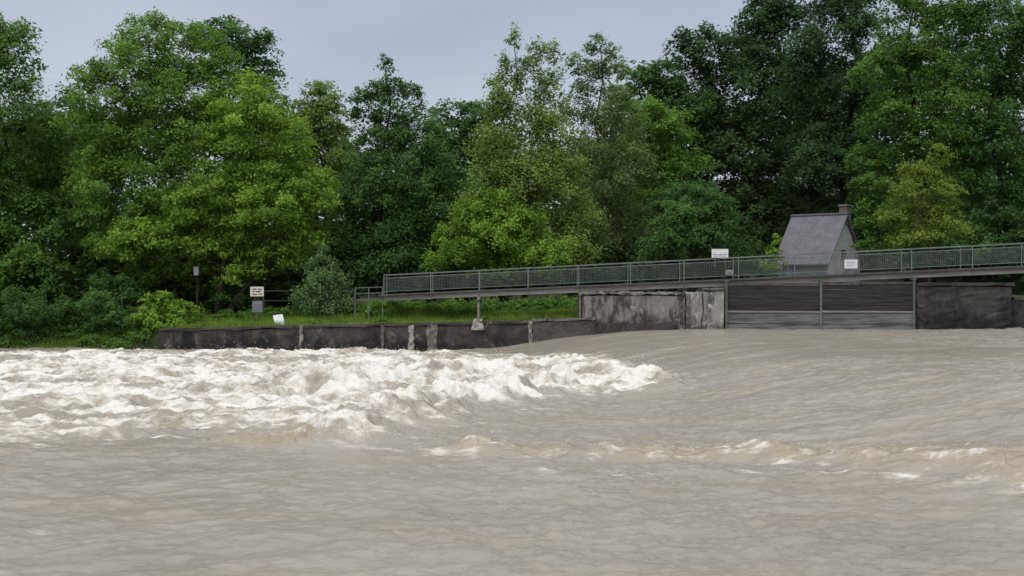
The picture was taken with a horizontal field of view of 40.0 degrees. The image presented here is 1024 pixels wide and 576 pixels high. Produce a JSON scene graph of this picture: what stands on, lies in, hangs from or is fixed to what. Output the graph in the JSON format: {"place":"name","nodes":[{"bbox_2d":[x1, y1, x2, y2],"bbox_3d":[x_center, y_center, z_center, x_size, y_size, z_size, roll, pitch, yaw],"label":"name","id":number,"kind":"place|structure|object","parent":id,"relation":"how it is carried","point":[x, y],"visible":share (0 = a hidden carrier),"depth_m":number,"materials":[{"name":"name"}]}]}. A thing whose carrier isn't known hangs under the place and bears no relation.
{"place":"outdoors","nodes":[
{"label":"outdoors","id":0,"kind":"place"},
{"bbox_2d":[0,327,1023,575],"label":"water","id":1,"kind":"structure","parent":0,"point":[740,491],"depth_m":24.16,"materials":[{"name":"beige liquid"}]},
{"bbox_2d":[1,343,1007,468],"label":"spray","id":2,"kind":"object","parent":1,"relation":"on","point":[331,407],"visible":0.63,"depth_m":36.61,"materials":[{"name":"liquid"}]},
{"bbox_2d":[818,279,822,329],"bbox_3d":[13.695,1.562,62.511,0.180,3.877,0.320,0,0,0],"label":"gate post","id":3,"kind":"object","parent":1,"relation":"in","point":[820,281],"visible":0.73,"depth_m":62.39,"materials":[{"name":"metal"}]},
{"bbox_2d":[728,283,819,329],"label":"sluice gate","id":4,"kind":"structure","parent":3,"relation":"attached to","point":[792,310],"depth_m":63.15,"materials":[{"name":"grey wood"}]},
{"bbox_2d":[0,178,1023,348],"bbox_3d":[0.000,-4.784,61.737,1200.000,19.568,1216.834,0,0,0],"label":"ground","id":5,"kind":"structure","parent":0,"point":[362,301],"depth_m":88.11,"materials":[{"name":"green plant"}]},
{"bbox_2d":[0,283,85,346],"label":"leafy shrub","id":6,"kind":"object","parent":5,"relation":"on","point":[31,306],"visible":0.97,"depth_m":70.70,"materials":[{"name":"green plant"}]},
{"bbox_2d":[0,11,113,314],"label":"leafy tree","id":7,"kind":"object","parent":5,"relation":"on","point":[24,260],"visible":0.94,"depth_m":79.36,"materials":[{"name":"green plant"}]},
{"bbox_2d":[10,81,125,303],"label":"leafy tree","id":8,"kind":"object","parent":5,"relation":"on","point":[72,138],"visible":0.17,"depth_m":84.84,"materials":[{"name":"green plant"}]},
{"bbox_2d":[53,288,142,336],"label":"leafy shrub","id":9,"kind":"object","parent":5,"relation":"on","point":[111,314],"visible":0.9,"depth_m":71.26,"materials":[{"name":"green plant"}]},
{"bbox_2d":[83,267,154,318],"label":"leafy shrub","id":10,"kind":"object","parent":5,"relation":"on","point":[125,283],"visible":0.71,"depth_m":74.51,"materials":[{"name":"green plant"}]},
{"bbox_2d":[47,6,261,311],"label":"leafy tree","id":11,"kind":"object","parent":5,"relation":"on","point":[165,78],"visible":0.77,"depth_m":76.63,"materials":[{"name":"green plant"}]},
{"bbox_2d":[129,289,204,332],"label":"leafy shrub","id":12,"kind":"object","parent":5,"relation":"on","point":[171,318],"visible":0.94,"depth_m":70.49,"materials":[{"name":"green plant"}]},
{"bbox_2d":[193,263,198,314],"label":"nest box","id":13,"kind":"object","parent":5,"relation":"on","point":[196,270],"visible":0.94,"depth_m":74.14,"materials":[{"name":"paint"}]},
{"bbox_2d":[90,175,321,291],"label":"leafy tree","id":14,"kind":"object","parent":5,"relation":"on","point":[128,200],"visible":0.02,"depth_m":87.46,"materials":[{"name":"green plant"}]},
{"bbox_2d":[89,67,343,313],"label":"leafy tree","id":15,"kind":"object","parent":5,"relation":"on","point":[242,170],"visible":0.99,"depth_m":74.27,"materials":[{"name":"green plant"}]},
{"bbox_2d":[193,273,272,310],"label":"leafy shrub","id":16,"kind":"object","parent":5,"relation":"on","point":[231,291],"visible":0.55,"depth_m":75.92,"materials":[{"name":"green plant"}]},
{"bbox_2d":[183,14,313,310],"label":"leafy tree","id":17,"kind":"object","parent":5,"relation":"on","point":[247,46],"visible":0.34,"depth_m":83.21,"materials":[{"name":"green plant"}]},
{"bbox_2d":[250,286,263,320],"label":"warning sign","id":18,"kind":"object","parent":5,"relation":"on","point":[258,291],"visible":0.93,"depth_m":70.60,"materials":[{"name":"white metal"}]},
{"bbox_2d":[273,314,284,324],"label":"leaning board","id":19,"kind":"object","parent":5,"relation":"on","point":[278,318],"visible":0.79,"depth_m":69.26,"materials":[{"name":"white paint"}]},
{"bbox_2d":[0,296,578,348],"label":"weeds","id":20,"kind":"object","parent":5,"relation":"on","point":[538,304],"visible":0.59,"depth_m":71.21,"materials":[{"name":"green plant"}]},
{"bbox_2d":[0,304,582,348],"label":"grass","id":21,"kind":"structure","parent":5,"relation":"on","point":[471,316],"depth_m":70.19,"materials":[{"name":"green plant"}]},
{"bbox_2d":[263,290,353,318],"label":"path fence","id":22,"kind":"object","parent":5,"relation":"on","point":[306,300],"visible":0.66,"depth_m":71.81,"materials":[{"name":"metal"}]},
{"bbox_2d":[262,79,377,304],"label":"leafy tree","id":23,"kind":"object","parent":5,"relation":"on","point":[316,112],"visible":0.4,"depth_m":83.77,"materials":[{"name":"green plant"}]},
{"bbox_2d":[288,242,357,318],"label":"leafy shrub","id":24,"kind":"object","parent":5,"relation":"on","point":[309,295],"visible":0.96,"depth_m":72.10,"materials":[{"name":"green plant"}]},
{"bbox_2d":[355,287,382,319],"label":"approach railing","id":25,"kind":"object","parent":5,"relation":"on","point":[368,293],"visible":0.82,"depth_m":70.33,"materials":[{"name":"grey metal"}]},
{"bbox_2d":[158,320,580,351],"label":"river wall","id":26,"kind":"structure","parent":5,"relation":"on","point":[426,336],"depth_m":67.61,"materials":[{"name":"concrete"}]},
{"bbox_2d":[532,318,595,341],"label":"landing block","id":27,"kind":"structure","parent":26,"relation":"attached to","point":[549,329],"depth_m":65.94,"materials":[{"name":"concrete"}]},
{"bbox_2d":[319,52,478,306],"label":"leafy tree","id":28,"kind":"object","parent":5,"relation":"on","point":[411,189],"visible":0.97,"depth_m":79.02,"materials":[{"name":"green plant"}]},
{"bbox_2d":[361,298,459,317],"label":"leafy shrub","id":29,"kind":"object","parent":5,"relation":"on","point":[405,306],"visible":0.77,"depth_m":71.37,"materials":[{"name":"green plant"}]},
{"bbox_2d":[394,98,528,302],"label":"leafy tree","id":30,"kind":"object","parent":5,"relation":"on","point":[463,124],"visible":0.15,"depth_m":87.66,"materials":[{"name":"green plant"}]},
{"bbox_2d":[419,186,578,301],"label":"leafy tree","id":31,"kind":"object","parent":5,"relation":"on","point":[529,256],"visible":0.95,"depth_m":74.02,"materials":[{"name":"green plant"}]},
{"bbox_2d":[439,295,572,309],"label":"leafy shrub","id":32,"kind":"object","parent":5,"relation":"on","point":[484,301],"visible":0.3,"depth_m":72.60,"materials":[{"name":"green plant"}]},
{"bbox_2d":[0,212,1023,315],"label":"undergrowth","id":33,"kind":"object","parent":5,"relation":"on","point":[277,287],"visible":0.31,"depth_m":79.84,"materials":[{"name":"green plant"}]},
{"bbox_2d":[0,38,1023,298],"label":"distant wood","id":34,"kind":"object","parent":5,"relation":"on","point":[822,206],"visible":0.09,"depth_m":105.87,"materials":[{"name":"green plant"}]},
{"bbox_2d":[443,22,613,298],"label":"leafy tree","id":35,"kind":"object","parent":5,"relation":"on","point":[513,180],"visible":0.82,"depth_m":76.40,"materials":[{"name":"green plant"}]},
{"bbox_2d":[550,32,660,284],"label":"leafy tree","id":36,"kind":"object","parent":5,"relation":"on","point":[606,185],"visible":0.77,"depth_m":82.65,"materials":[{"name":"green plant"}]},
{"bbox_2d":[581,291,702,334],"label":"weir abutment","id":37,"kind":"object","parent":5,"relation":"on","point":[615,312],"visible":0.51,"depth_m":65.01,"materials":[{"name":"concrete"}]},
{"bbox_2d":[378,243,1023,329],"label":"footbridge","id":38,"kind":"object","parent":37,"relation":"on","point":[578,289],"visible":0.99,"depth_m":64.86,"materials":[{"name":"metal"}]},
{"bbox_2d":[712,249,727,267],"bbox_3d":[9.486,-1.357,64.239,0.759,0.846,0.068,0,0,0],"label":"bridge sign","id":39,"kind":"object","parent":38,"relation":"attached to","point":[719,253],"visible":1,"depth_m":64.21,"materials":[{"name":"white metal"}]},
{"bbox_2d":[725,270,732,274],"bbox_3d":[9.899,-0.699,64.097,0.349,0.233,0.112,0,0,0],"label":"sign","id":40,"kind":"object","parent":38,"relation":"attached to","point":[728,272],"visible":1,"depth_m":64.05,"materials":[{"name":"grey metal"}]},
{"bbox_2d":[844,259,857,268],"bbox_3d":[14.982,-1.061,62.242,0.580,0.481,0.065,0,0,0],"label":"railing sign","id":41,"kind":"object","parent":38,"relation":"attached to","point":[848,263],"visible":1,"depth_m":62.22,"materials":[{"name":"white metal"}]},
{"bbox_2d":[586,55,717,263],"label":"leafy tree","id":42,"kind":"object","parent":5,"relation":"on","point":[651,77],"visible":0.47,"depth_m":94.96,"materials":[{"name":"green plant"}]},
{"bbox_2d":[608,95,718,291],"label":"leafy tree","id":43,"kind":"object","parent":5,"relation":"on","point":[658,126],"visible":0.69,"depth_m":85.77,"materials":[{"name":"green plant"}]},
{"bbox_2d":[630,178,748,291],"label":"leafy tree","id":44,"kind":"object","parent":5,"relation":"on","point":[680,209],"visible":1,"depth_m":75.76,"materials":[{"name":"green plant"}]},
{"bbox_2d":[696,288,726,328],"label":"gate pier","id":45,"kind":"structure","parent":5,"relation":"on","point":[713,310],"depth_m":63.71,"materials":[{"name":"concrete"}]},
{"bbox_2d":[724,280,728,328],"bbox_3d":[9.717,1.580,63.931,0.180,3.841,0.320,0,0,0],"label":"gate post","id":46,"kind":"object","parent":45,"relation":"attached to","point":[726,304],"visible":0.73,"depth_m":63.81,"materials":[{"name":"metal"}]},
{"bbox_2d":[641,18,812,247],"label":"leafy tree","id":47,"kind":"object","parent":5,"relation":"on","point":[722,152],"visible":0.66,"depth_m":96.53,"materials":[{"name":"green plant"}]},
{"bbox_2d":[756,233,786,290],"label":"leafy shrub","id":48,"kind":"object","parent":5,"relation":"on","point":[774,242],"visible":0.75,"depth_m":69.98,"materials":[{"name":"green plant"}]},
{"bbox_2d":[713,0,861,253],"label":"leafy tree","id":49,"kind":"object","parent":5,"relation":"on","point":[767,15],"visible":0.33,"depth_m":99.75,"materials":[{"name":"green plant"}]},
{"bbox_2d":[709,0,899,245],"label":"leafy tree","id":50,"kind":"object","parent":5,"relation":"on","point":[853,25],"visible":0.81,"depth_m":91.51,"materials":[{"name":"green plant"}]},
{"bbox_2d":[774,204,865,290],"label":"house","id":51,"kind":"structure","parent":5,"relation":"on","point":[819,233],"depth_m":82.24,"materials":[{"name":"paint"}]},
{"bbox_2d":[840,249,845,258],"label":"window","id":52,"kind":"structure","parent":51,"relation":"in","point":[841,250],"depth_m":81.76,"materials":[{"name":"glass"}]},
{"bbox_2d":[844,171,935,289],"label":"leafy tree","id":53,"kind":"object","parent":5,"relation":"on","point":[874,200],"visible":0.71,"depth_m":74.28,"materials":[{"name":"green plant"}]},
{"bbox_2d":[838,0,1000,282],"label":"leafy tree","id":54,"kind":"object","parent":5,"relation":"on","point":[887,103],"visible":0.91,"depth_m":80.34,"materials":[{"name":"green plant"}]},
{"bbox_2d":[872,143,977,281],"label":"leafy tree","id":55,"kind":"object","parent":5,"relation":"on","point":[929,234],"visible":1,"depth_m":71.80,"materials":[{"name":"green plant"}]},
{"bbox_2d":[869,0,1023,267],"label":"leafy tree","id":56,"kind":"object","parent":5,"relation":"on","point":[957,114],"visible":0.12,"depth_m":89.47,"materials":[{"name":"green plant"}]},
{"bbox_2d":[902,282,1014,328],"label":"stone pier","id":57,"kind":"structure","parent":5,"relation":"on","point":[948,305],"depth_m":60.22,"materials":[{"name":"concrete"}]},
{"bbox_2d":[910,279,916,329],"bbox_3d":[17.445,1.544,61.172,0.180,3.912,0.320,0,0,0],"label":"gate post","id":58,"kind":"object","parent":57,"relation":"attached to","point":[913,289],"visible":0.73,"depth_m":61.05,"materials":[{"name":"metal"}]},
{"bbox_2d":[822,282,912,329],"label":"sluice gate","id":59,"kind":"structure","parent":58,"relation":"attached to","point":[851,317],"depth_m":61.80,"materials":[{"name":"grey wood"}]},
{"bbox_2d":[937,0,1023,286],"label":"leafy tree","id":60,"kind":"object","parent":5,"relation":"on","point":[1004,125],"visible":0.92,"depth_m":79.57,"materials":[{"name":"green plant"}]},
{"bbox_2d":[1011,297,1023,327],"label":"upstream wall","id":61,"kind":"structure","parent":5,"relation":"on","point":[1017,307],"depth_m":59.73,"materials":[{"name":"concrete"}]},
{"bbox_2d":[0,0,1023,255],"label":"sky","id":62,"kind":"structure","parent":0,"point":[447,48],"materials":[{"name":"grey"}]}
]}

